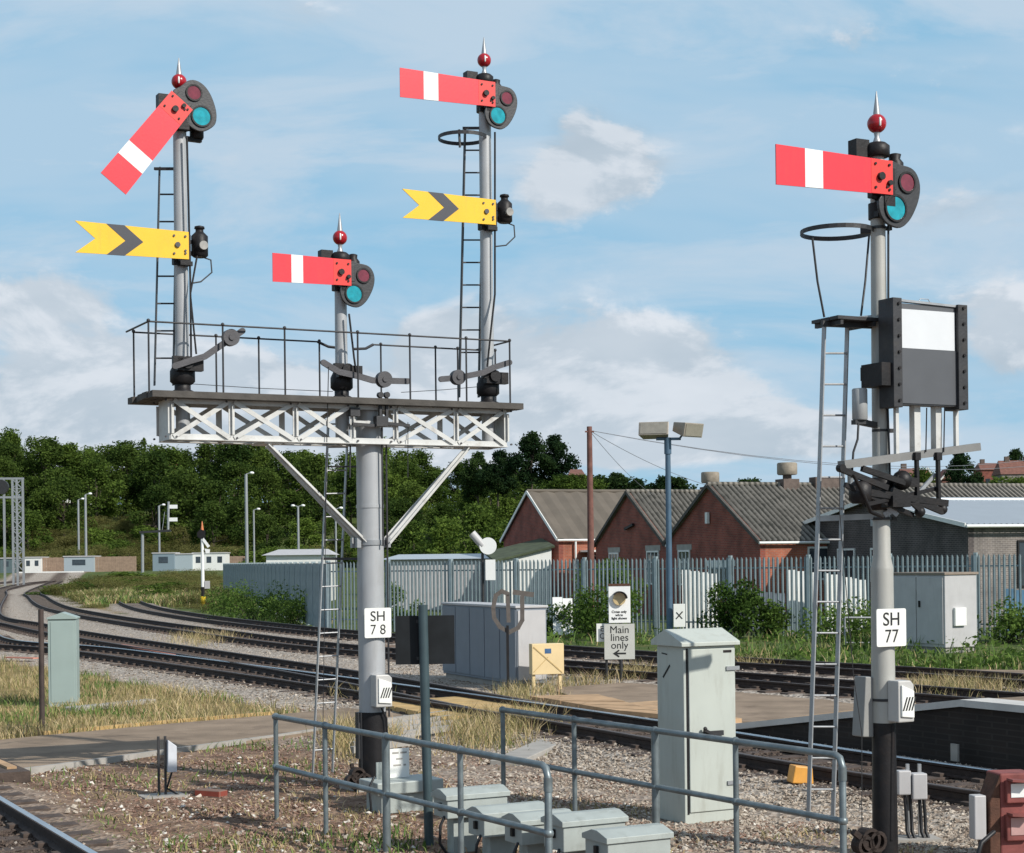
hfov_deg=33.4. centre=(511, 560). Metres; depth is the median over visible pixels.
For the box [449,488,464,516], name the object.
tree
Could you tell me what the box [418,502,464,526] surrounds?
tree
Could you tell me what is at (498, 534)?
tree
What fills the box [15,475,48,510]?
tree
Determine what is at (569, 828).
location box
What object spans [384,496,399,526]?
tree
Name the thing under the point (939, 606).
grey locker
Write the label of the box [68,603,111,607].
bush
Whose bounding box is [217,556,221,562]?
window
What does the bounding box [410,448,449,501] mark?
tree
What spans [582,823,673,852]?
location box
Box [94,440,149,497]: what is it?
tree
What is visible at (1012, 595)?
crate stack
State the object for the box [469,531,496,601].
disc signal
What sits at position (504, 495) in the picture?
tree
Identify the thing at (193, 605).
bush
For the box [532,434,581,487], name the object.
tree
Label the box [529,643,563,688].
cream box
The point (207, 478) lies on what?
tree
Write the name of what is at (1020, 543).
window
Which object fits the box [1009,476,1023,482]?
bush
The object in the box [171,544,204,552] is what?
bush
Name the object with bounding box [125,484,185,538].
tree
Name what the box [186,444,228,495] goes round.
tree
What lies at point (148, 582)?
bush
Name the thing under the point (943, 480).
distant house
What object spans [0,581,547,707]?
railway track
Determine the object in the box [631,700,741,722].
crossing deck
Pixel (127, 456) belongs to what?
tree
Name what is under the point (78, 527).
lamp post
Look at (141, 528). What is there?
bush
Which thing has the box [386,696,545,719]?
crossing deck
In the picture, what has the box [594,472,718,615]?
workshop building
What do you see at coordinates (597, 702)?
crossing deck
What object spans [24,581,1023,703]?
railway track
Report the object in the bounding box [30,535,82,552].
bush
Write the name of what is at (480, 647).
relay cabinet
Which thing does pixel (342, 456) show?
tree
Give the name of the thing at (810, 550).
window
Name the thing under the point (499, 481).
tree
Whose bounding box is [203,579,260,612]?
shrub
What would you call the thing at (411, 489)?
tree
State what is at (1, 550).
bush
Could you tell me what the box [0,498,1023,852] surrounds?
ground
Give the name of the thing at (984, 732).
platform ramp
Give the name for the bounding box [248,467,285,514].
tree
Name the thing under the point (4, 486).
lattice tower
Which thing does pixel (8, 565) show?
yard cabin
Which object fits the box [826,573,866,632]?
panel stack
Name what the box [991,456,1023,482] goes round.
distant house
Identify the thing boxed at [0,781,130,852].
railway track
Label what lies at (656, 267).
sky
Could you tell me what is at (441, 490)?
tree
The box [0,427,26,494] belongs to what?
tree
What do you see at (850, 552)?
window
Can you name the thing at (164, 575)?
bush
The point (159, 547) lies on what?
lamp post
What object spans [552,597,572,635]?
panel stack
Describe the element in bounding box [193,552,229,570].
yard cabin
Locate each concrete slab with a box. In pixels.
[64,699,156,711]
[490,738,557,765]
[766,784,838,793]
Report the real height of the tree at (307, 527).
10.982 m
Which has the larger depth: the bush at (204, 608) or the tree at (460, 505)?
the tree at (460, 505)
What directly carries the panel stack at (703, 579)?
on the ground at (18, 604)
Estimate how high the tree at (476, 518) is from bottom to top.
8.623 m
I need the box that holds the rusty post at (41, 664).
[38,609,44,726]
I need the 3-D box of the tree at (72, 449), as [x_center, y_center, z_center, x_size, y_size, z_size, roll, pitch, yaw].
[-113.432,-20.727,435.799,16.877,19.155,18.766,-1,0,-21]
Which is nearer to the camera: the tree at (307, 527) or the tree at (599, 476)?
the tree at (599, 476)
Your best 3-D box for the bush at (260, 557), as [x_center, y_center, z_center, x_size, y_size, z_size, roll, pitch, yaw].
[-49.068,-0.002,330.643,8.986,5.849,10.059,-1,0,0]
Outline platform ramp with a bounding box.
[736,696,1023,769]
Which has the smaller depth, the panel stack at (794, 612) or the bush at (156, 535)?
the panel stack at (794, 612)
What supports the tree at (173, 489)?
on the ground at (18, 604)
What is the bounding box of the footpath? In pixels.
[0,707,401,767]
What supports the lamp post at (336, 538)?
on the ground at (18, 604)
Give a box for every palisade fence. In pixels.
[223,561,329,627]
[326,552,1023,640]
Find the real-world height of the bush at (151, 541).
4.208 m
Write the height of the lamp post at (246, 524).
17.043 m
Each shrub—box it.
[202,579,289,619]
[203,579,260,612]
[255,585,307,624]
[384,581,424,630]
[543,602,604,637]
[557,583,643,637]
[571,557,647,612]
[696,577,765,638]
[731,598,819,637]
[798,596,870,641]
[987,595,1023,643]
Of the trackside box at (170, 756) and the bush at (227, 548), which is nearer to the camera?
the trackside box at (170, 756)
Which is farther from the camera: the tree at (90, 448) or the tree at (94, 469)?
the tree at (90, 448)
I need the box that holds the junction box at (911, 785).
[897,764,941,843]
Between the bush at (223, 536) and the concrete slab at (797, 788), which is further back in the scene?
the bush at (223, 536)
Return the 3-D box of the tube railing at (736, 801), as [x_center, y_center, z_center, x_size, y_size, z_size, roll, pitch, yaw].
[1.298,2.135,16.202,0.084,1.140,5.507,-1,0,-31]
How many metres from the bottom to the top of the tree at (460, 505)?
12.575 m
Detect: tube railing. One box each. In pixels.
[272,713,553,852]
[499,706,847,852]
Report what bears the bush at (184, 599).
on the ground at (18, 604)
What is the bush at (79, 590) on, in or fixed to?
on the ground at (18, 604)
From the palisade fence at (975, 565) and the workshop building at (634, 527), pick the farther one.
the workshop building at (634, 527)
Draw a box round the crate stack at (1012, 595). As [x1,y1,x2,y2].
[1006,589,1023,630]
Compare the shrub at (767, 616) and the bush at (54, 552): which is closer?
the shrub at (767, 616)
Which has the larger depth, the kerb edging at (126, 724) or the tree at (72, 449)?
the tree at (72, 449)
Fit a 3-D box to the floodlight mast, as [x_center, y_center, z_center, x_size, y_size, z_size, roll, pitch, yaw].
[4.882,-0.787,51.988,2.020,6.859,0.953,-1,0,0]
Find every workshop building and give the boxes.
[499,489,625,606]
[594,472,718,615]
[661,462,1023,618]
[802,497,1023,626]
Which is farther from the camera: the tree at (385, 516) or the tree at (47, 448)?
the tree at (47, 448)
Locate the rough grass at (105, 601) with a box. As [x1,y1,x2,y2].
[62,579,256,606]
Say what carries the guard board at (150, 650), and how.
on the railway track at (29, 628)
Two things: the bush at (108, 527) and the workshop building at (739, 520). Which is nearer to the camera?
the workshop building at (739, 520)
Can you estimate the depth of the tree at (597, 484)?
288.01 m
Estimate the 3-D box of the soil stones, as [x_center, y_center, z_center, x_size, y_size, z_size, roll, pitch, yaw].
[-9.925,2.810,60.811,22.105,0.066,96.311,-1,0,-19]
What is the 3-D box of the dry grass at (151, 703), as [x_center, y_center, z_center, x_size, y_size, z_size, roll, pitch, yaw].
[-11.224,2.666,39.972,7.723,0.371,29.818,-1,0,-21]
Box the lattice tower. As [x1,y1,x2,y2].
[0,477,24,585]
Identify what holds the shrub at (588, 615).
on the ground at (18, 604)
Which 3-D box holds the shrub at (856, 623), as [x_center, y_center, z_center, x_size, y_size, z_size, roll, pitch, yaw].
[10.923,1.905,54.451,3.364,1.510,3.304,-1,0,19]
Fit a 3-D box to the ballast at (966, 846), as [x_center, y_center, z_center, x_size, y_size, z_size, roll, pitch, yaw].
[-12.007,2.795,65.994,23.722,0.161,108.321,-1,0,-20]
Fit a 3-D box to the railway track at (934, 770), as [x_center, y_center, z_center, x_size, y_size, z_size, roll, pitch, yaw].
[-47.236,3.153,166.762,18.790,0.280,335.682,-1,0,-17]
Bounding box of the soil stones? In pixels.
[31,678,951,852]
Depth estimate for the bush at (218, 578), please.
212.68 m
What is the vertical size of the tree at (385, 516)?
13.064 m
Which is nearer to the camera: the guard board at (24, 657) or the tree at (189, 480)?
the guard board at (24, 657)
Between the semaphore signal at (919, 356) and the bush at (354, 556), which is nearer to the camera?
the semaphore signal at (919, 356)
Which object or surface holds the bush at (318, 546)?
on the ground at (18, 604)
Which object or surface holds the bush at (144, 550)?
on the ground at (18, 604)
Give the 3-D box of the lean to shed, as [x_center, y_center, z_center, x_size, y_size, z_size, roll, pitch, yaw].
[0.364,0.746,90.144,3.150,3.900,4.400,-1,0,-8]
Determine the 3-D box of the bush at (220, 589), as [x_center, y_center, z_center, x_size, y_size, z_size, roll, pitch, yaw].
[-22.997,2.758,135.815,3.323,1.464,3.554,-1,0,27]
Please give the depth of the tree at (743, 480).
326.38 m
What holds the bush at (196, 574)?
on the ground at (18, 604)
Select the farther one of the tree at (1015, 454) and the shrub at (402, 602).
the tree at (1015, 454)
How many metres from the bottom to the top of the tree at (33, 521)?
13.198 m
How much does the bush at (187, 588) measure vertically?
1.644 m
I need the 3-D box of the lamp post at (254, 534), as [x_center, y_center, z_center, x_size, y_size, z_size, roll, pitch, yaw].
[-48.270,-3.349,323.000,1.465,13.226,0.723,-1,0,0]
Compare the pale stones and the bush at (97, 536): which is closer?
the pale stones
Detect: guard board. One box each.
[5,657,38,658]
[124,644,175,654]
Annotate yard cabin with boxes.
[0,558,19,572]
[25,557,47,571]
[63,556,100,571]
[152,552,179,570]
[175,553,192,570]
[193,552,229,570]
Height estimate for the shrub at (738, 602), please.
2.136 m
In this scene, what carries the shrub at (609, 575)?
on the ground at (18, 604)
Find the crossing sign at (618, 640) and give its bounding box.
[596,583,634,679]
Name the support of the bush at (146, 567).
on the ground at (18, 604)
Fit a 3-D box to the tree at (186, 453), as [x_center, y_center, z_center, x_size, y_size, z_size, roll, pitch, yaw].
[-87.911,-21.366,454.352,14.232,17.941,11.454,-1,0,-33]
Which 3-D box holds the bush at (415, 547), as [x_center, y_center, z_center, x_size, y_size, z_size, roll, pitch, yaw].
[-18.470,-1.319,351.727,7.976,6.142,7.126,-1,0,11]
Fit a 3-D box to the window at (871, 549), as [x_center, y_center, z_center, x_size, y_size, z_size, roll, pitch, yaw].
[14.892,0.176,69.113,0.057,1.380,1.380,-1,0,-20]
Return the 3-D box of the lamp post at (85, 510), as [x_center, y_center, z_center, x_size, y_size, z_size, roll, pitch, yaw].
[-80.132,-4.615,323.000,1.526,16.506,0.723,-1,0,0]
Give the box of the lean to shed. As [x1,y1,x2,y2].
[485,538,554,610]
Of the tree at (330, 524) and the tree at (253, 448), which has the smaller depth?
the tree at (330, 524)
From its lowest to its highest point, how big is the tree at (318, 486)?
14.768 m
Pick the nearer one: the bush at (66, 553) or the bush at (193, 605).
the bush at (193, 605)
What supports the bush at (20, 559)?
on the ground at (18, 604)
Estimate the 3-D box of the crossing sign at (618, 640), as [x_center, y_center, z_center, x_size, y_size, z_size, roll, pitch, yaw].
[2.277,1.591,37.315,0.826,2.165,0.350,-1,0,-3]
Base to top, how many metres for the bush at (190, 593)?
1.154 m
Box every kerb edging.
[25,716,397,773]
[41,711,273,734]
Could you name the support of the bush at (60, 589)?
on the ground at (18, 604)
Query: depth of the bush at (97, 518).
399.12 m
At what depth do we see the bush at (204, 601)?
106.05 m
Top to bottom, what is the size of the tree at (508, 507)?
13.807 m
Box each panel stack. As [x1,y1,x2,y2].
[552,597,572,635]
[682,570,717,628]
[734,589,785,628]
[788,570,813,632]
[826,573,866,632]
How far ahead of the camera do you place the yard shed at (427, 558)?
95.00 m
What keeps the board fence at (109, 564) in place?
on the ground at (18, 604)
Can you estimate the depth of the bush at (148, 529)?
374.28 m
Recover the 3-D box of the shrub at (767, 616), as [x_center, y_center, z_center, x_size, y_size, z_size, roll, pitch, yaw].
[8.863,1.947,56.873,3.119,1.426,1.468,-1,0,0]
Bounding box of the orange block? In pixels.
[787,764,812,783]
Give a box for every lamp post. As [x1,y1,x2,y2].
[77,498,83,554]
[84,493,91,555]
[158,504,164,551]
[245,472,253,562]
[253,508,259,562]
[291,504,304,548]
[335,507,342,576]
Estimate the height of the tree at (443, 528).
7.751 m
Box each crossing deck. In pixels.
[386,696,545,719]
[528,694,657,717]
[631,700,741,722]
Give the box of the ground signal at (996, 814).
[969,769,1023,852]
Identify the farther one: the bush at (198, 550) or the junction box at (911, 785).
the bush at (198, 550)
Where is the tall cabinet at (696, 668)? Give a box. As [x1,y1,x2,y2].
[651,627,740,823]
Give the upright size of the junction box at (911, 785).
0.771 m
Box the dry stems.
[0,747,942,852]
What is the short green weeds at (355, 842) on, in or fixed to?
on the ground at (18, 604)
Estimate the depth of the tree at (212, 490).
378.73 m
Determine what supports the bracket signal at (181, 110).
on the ground at (18, 604)
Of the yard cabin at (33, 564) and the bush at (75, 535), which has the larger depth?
the bush at (75, 535)
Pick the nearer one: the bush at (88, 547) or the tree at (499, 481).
the bush at (88, 547)
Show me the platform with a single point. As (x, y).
(53, 572)
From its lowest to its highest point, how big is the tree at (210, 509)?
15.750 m
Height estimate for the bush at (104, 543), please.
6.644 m
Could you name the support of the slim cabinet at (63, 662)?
on the ground at (18, 604)
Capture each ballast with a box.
[0,608,1022,852]
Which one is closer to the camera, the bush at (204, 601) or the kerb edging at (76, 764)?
the kerb edging at (76, 764)
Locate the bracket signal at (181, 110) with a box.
[75,38,523,791]
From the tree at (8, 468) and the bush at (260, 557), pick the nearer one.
the bush at (260, 557)
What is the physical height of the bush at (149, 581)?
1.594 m
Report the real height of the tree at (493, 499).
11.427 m
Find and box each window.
[72,560,84,564]
[159,557,167,562]
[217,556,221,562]
[608,547,619,581]
[645,545,660,584]
[677,544,691,584]
[707,560,734,597]
[807,547,827,579]
[837,548,855,578]
[870,548,872,581]
[1017,540,1023,587]
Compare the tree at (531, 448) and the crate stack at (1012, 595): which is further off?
the tree at (531, 448)
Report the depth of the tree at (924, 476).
291.64 m
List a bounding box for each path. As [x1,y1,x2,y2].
[548,683,853,722]
[895,669,1023,682]
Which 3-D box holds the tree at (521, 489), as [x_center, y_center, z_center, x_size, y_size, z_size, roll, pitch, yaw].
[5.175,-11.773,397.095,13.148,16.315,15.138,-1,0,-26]
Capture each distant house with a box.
[568,469,584,476]
[898,464,912,474]
[933,470,950,482]
[973,459,995,482]
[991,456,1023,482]
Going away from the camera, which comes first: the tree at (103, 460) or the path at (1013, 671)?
the path at (1013, 671)
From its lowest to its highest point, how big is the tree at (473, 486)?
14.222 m
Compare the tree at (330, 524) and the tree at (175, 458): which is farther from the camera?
the tree at (175, 458)
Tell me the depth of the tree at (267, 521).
358.10 m
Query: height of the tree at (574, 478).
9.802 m
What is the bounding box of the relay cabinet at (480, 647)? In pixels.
[441,602,547,688]
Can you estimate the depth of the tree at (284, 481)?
429.10 m
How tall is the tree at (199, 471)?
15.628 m
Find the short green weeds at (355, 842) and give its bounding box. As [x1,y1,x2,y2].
[18,687,1020,852]
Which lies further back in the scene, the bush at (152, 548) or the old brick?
the bush at (152, 548)
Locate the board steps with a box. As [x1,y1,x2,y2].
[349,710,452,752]
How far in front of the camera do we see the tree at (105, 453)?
458.21 m
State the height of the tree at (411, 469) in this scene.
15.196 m
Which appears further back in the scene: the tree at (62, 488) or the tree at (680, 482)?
the tree at (62, 488)
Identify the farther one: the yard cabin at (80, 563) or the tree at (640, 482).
the tree at (640, 482)
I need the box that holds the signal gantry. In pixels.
[139,502,177,574]
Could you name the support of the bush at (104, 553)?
on the ground at (18, 604)
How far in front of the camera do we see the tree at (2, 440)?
442.37 m
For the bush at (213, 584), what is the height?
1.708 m
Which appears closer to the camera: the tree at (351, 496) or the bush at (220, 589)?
the bush at (220, 589)
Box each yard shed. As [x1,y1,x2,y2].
[264,549,338,600]
[384,554,490,609]
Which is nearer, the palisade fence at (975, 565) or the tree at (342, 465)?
the palisade fence at (975, 565)
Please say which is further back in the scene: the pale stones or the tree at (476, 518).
the tree at (476, 518)
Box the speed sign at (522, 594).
[491,589,533,690]
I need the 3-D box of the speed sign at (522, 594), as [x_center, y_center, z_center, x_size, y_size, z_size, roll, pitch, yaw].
[0.021,1.631,34.195,0.877,2.138,0.060,-1,0,-5]
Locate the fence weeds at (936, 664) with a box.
[201,601,1023,669]
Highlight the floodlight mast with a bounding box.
[638,422,703,628]
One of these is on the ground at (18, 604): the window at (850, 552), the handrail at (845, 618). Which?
the handrail at (845, 618)
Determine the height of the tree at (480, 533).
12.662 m
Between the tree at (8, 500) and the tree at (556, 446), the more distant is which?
the tree at (8, 500)
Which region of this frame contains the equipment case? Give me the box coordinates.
[359,748,442,813]
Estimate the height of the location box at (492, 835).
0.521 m
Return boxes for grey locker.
[893,572,978,652]
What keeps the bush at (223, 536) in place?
on the ground at (18, 604)
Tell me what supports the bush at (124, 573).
on the ground at (18, 604)
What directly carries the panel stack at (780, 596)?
on the ground at (18, 604)
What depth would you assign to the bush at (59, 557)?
342.67 m
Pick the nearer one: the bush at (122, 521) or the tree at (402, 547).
the tree at (402, 547)
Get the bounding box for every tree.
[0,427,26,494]
[0,436,26,476]
[0,443,29,482]
[0,455,26,495]
[0,488,36,537]
[0,503,20,547]
[0,508,54,551]
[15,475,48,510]
[18,435,81,492]
[18,487,66,533]
[22,435,36,496]
[25,475,102,536]
[28,466,93,520]
[36,442,97,504]
[67,456,128,522]
[75,452,118,499]
[80,445,110,471]
[90,443,125,497]
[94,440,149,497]
[102,441,152,499]
[106,475,146,517]
[124,443,173,473]
[125,450,180,511]
[125,456,162,505]
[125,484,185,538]
[137,444,195,502]
[139,437,147,456]
[141,465,210,537]
[151,482,191,518]
[162,446,197,499]
[180,480,237,536]
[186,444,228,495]
[186,499,243,550]
[194,444,205,477]
[200,444,267,499]
[200,474,215,483]
[209,461,263,512]
[220,495,281,548]
[228,497,268,539]
[238,445,275,489]
[246,448,285,503]
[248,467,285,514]
[248,514,291,551]
[265,448,297,495]
[267,489,320,536]
[269,449,329,498]
[282,452,346,510]
[282,516,326,548]
[295,480,340,527]
[315,513,354,553]
[328,463,355,506]
[328,468,356,524]
[329,450,355,469]
[332,461,352,469]
[346,448,415,513]
[356,501,398,527]
[383,448,426,495]
[383,462,431,505]
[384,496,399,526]
[384,497,428,554]
[388,481,433,522]
[389,520,428,556]
[408,514,472,553]
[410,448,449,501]
[414,470,454,507]
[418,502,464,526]
[424,502,462,543]
[443,460,468,503]
[444,501,497,553]
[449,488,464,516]
[453,495,500,529]
[457,451,493,504]
[461,505,501,549]
[475,449,519,508]
[475,519,508,548]
[481,489,502,514]
[484,476,520,504]
[489,497,519,527]
[502,430,557,488]
[507,481,547,501]
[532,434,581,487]
[532,473,578,488]
[561,473,586,488]
[570,473,608,488]
[593,474,614,488]
[604,472,634,488]
[621,477,652,488]
[640,475,686,488]
[671,477,698,488]
[737,478,749,481]
[747,477,761,481]
[909,467,935,482]
[943,453,985,482]
[1009,448,1023,460]
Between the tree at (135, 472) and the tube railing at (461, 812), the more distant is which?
the tree at (135, 472)
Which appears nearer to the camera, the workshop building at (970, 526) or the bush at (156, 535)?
the workshop building at (970, 526)
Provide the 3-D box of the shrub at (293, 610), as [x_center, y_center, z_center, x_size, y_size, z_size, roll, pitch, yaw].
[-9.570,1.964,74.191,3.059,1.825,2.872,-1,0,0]
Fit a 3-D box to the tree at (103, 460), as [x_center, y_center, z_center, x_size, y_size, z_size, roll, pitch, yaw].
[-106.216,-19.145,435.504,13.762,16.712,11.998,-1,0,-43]
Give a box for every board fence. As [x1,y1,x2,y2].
[43,557,63,571]
[95,556,136,571]
[230,556,265,562]
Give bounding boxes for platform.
[19,571,83,572]
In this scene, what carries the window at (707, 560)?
in the workshop building at (739, 520)
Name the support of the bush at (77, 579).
on the ground at (18, 604)
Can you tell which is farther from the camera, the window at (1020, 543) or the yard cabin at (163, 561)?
the yard cabin at (163, 561)
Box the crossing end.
[0,759,30,782]
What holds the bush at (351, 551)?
on the ground at (18, 604)
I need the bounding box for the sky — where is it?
[0,0,1023,503]
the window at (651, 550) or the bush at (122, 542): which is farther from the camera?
the bush at (122, 542)
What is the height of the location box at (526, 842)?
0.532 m
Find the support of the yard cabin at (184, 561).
on the ground at (18, 604)
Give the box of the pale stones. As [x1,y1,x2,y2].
[31,754,964,852]
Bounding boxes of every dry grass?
[0,654,313,739]
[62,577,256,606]
[153,625,1023,764]
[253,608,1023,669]
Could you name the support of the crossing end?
on the ground at (18, 604)
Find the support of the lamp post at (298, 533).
on the ground at (18, 604)
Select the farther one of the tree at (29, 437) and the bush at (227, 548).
the tree at (29, 437)
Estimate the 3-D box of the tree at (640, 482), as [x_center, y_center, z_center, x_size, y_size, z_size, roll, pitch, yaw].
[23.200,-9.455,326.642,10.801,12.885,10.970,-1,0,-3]
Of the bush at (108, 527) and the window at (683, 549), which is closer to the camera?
the window at (683, 549)
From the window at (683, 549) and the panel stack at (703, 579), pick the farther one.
the window at (683, 549)
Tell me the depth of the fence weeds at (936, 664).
45.72 m
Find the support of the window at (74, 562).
in the yard cabin at (80, 563)
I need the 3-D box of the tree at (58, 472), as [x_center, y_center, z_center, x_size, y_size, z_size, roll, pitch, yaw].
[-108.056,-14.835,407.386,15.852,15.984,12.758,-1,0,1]
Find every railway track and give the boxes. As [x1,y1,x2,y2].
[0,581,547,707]
[0,581,996,811]
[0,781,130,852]
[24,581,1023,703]
[118,601,1023,690]
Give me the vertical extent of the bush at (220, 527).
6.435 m
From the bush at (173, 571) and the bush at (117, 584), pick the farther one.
the bush at (173, 571)
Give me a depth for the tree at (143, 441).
450.25 m
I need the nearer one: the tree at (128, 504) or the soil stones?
the soil stones
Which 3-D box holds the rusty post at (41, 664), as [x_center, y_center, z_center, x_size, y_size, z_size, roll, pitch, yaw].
[-7.812,1.800,28.340,0.086,1.984,0.090,-1,0,0]
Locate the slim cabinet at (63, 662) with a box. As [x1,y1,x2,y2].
[46,612,79,706]
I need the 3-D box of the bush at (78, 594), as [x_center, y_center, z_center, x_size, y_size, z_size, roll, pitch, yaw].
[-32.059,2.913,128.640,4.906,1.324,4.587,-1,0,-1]
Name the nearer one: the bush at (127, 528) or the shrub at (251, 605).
the shrub at (251, 605)
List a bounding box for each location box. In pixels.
[431,784,509,852]
[466,801,544,852]
[501,808,570,852]
[541,808,628,852]
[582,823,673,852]
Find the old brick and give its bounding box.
[195,788,227,797]
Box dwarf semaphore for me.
[197,522,209,606]
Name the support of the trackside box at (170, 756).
on the ground at (18, 604)
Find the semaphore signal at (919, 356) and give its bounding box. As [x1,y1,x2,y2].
[775,91,980,852]
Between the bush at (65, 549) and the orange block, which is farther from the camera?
the bush at (65, 549)
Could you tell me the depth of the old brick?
19.79 m
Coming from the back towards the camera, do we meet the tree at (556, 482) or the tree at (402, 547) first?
the tree at (556, 482)
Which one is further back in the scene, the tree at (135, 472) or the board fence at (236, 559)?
the tree at (135, 472)
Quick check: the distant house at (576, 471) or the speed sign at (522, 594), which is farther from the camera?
the distant house at (576, 471)
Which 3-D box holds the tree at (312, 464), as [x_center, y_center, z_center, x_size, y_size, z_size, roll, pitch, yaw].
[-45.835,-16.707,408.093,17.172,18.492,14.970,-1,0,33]
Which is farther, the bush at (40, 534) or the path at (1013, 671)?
the bush at (40, 534)
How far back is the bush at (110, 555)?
340.01 m
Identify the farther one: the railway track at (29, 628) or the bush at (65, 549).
the bush at (65, 549)
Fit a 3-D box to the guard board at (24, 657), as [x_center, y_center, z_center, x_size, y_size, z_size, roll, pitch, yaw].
[-13.941,2.763,48.480,1.188,0.030,0.220,-1,0,32]
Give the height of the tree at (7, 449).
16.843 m
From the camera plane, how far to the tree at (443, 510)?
363.77 m
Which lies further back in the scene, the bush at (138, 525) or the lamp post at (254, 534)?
the bush at (138, 525)
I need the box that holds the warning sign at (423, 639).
[395,605,454,845]
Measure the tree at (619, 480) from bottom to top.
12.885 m
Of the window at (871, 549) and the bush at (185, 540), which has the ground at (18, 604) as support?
the bush at (185, 540)
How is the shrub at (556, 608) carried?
on the ground at (18, 604)
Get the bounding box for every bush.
[0,547,15,557]
[0,550,52,571]
[0,553,29,571]
[15,542,65,553]
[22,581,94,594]
[28,528,59,540]
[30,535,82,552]
[34,553,76,570]
[37,582,89,595]
[38,549,64,557]
[40,548,81,556]
[43,528,87,543]
[44,544,100,554]
[47,530,91,550]
[53,589,106,595]
[54,590,115,601]
[60,596,120,603]
[61,574,118,583]
[63,550,103,556]
[63,578,92,582]
[64,548,100,555]
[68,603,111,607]
[71,516,112,527]
[71,527,117,544]
[71,541,126,554]
[80,544,108,556]
[80,579,132,589]
[87,583,110,587]
[88,549,122,556]
[92,530,131,544]
[94,521,120,531]
[100,538,136,556]
[102,591,139,596]
[104,571,161,577]
[106,547,166,564]
[107,514,148,532]
[107,554,139,566]
[108,598,150,603]
[110,516,149,532]
[115,543,170,556]
[117,556,152,570]
[122,580,182,589]
[123,580,179,586]
[124,519,164,540]
[124,533,173,549]
[129,525,169,547]
[129,532,182,541]
[129,536,172,549]
[129,581,188,591]
[131,541,174,557]
[132,525,180,548]
[132,588,176,596]
[150,568,220,578]
[158,596,212,600]
[159,574,198,579]
[160,594,212,606]
[162,584,212,592]
[162,591,211,595]
[163,524,195,547]
[167,603,222,608]
[169,542,222,552]
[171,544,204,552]
[177,572,222,581]
[177,578,217,586]
[186,580,221,587]
[188,523,248,543]
[188,597,231,605]
[189,574,222,580]
[190,605,222,611]
[196,545,244,557]
[208,534,252,548]
[209,586,232,594]
[221,548,251,561]
[238,546,279,563]
[286,545,314,548]
[306,544,339,550]
[337,542,356,567]
[348,553,385,565]
[409,540,429,550]
[983,476,1016,482]
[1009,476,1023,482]
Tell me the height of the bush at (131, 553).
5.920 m
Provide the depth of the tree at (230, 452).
429.41 m
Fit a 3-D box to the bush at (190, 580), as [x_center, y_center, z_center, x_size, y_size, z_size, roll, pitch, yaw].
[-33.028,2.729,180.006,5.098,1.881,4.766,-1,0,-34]
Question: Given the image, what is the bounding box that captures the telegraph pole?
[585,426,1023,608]
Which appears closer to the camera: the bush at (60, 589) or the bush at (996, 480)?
the bush at (60, 589)
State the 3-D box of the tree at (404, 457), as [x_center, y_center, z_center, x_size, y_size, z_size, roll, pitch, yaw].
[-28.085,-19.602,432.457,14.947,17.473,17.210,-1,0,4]
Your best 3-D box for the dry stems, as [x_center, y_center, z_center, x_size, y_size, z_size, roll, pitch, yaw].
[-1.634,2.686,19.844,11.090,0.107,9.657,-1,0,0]
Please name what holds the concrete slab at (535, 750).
on the ground at (18, 604)
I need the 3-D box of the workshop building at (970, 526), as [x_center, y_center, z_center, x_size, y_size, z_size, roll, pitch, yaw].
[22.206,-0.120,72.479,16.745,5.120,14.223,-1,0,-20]
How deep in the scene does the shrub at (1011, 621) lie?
51.78 m
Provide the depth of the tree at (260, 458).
441.05 m
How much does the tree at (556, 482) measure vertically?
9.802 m
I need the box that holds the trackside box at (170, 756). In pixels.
[138,736,186,798]
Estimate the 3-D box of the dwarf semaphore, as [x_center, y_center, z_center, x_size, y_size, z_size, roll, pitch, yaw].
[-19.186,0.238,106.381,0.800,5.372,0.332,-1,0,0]
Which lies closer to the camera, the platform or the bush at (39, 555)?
the platform
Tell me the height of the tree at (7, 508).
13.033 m
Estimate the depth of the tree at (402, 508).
359.57 m
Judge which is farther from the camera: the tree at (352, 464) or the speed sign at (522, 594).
the tree at (352, 464)
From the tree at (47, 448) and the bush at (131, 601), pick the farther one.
the tree at (47, 448)
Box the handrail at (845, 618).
[844,617,870,644]
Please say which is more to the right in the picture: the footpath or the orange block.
the orange block
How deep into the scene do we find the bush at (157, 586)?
156.32 m
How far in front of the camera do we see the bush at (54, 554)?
341.68 m
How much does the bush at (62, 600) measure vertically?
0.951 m
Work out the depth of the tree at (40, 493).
386.82 m
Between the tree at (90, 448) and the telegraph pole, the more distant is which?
the tree at (90, 448)
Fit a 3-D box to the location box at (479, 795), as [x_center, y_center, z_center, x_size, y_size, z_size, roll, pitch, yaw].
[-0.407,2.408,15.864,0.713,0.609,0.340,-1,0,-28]

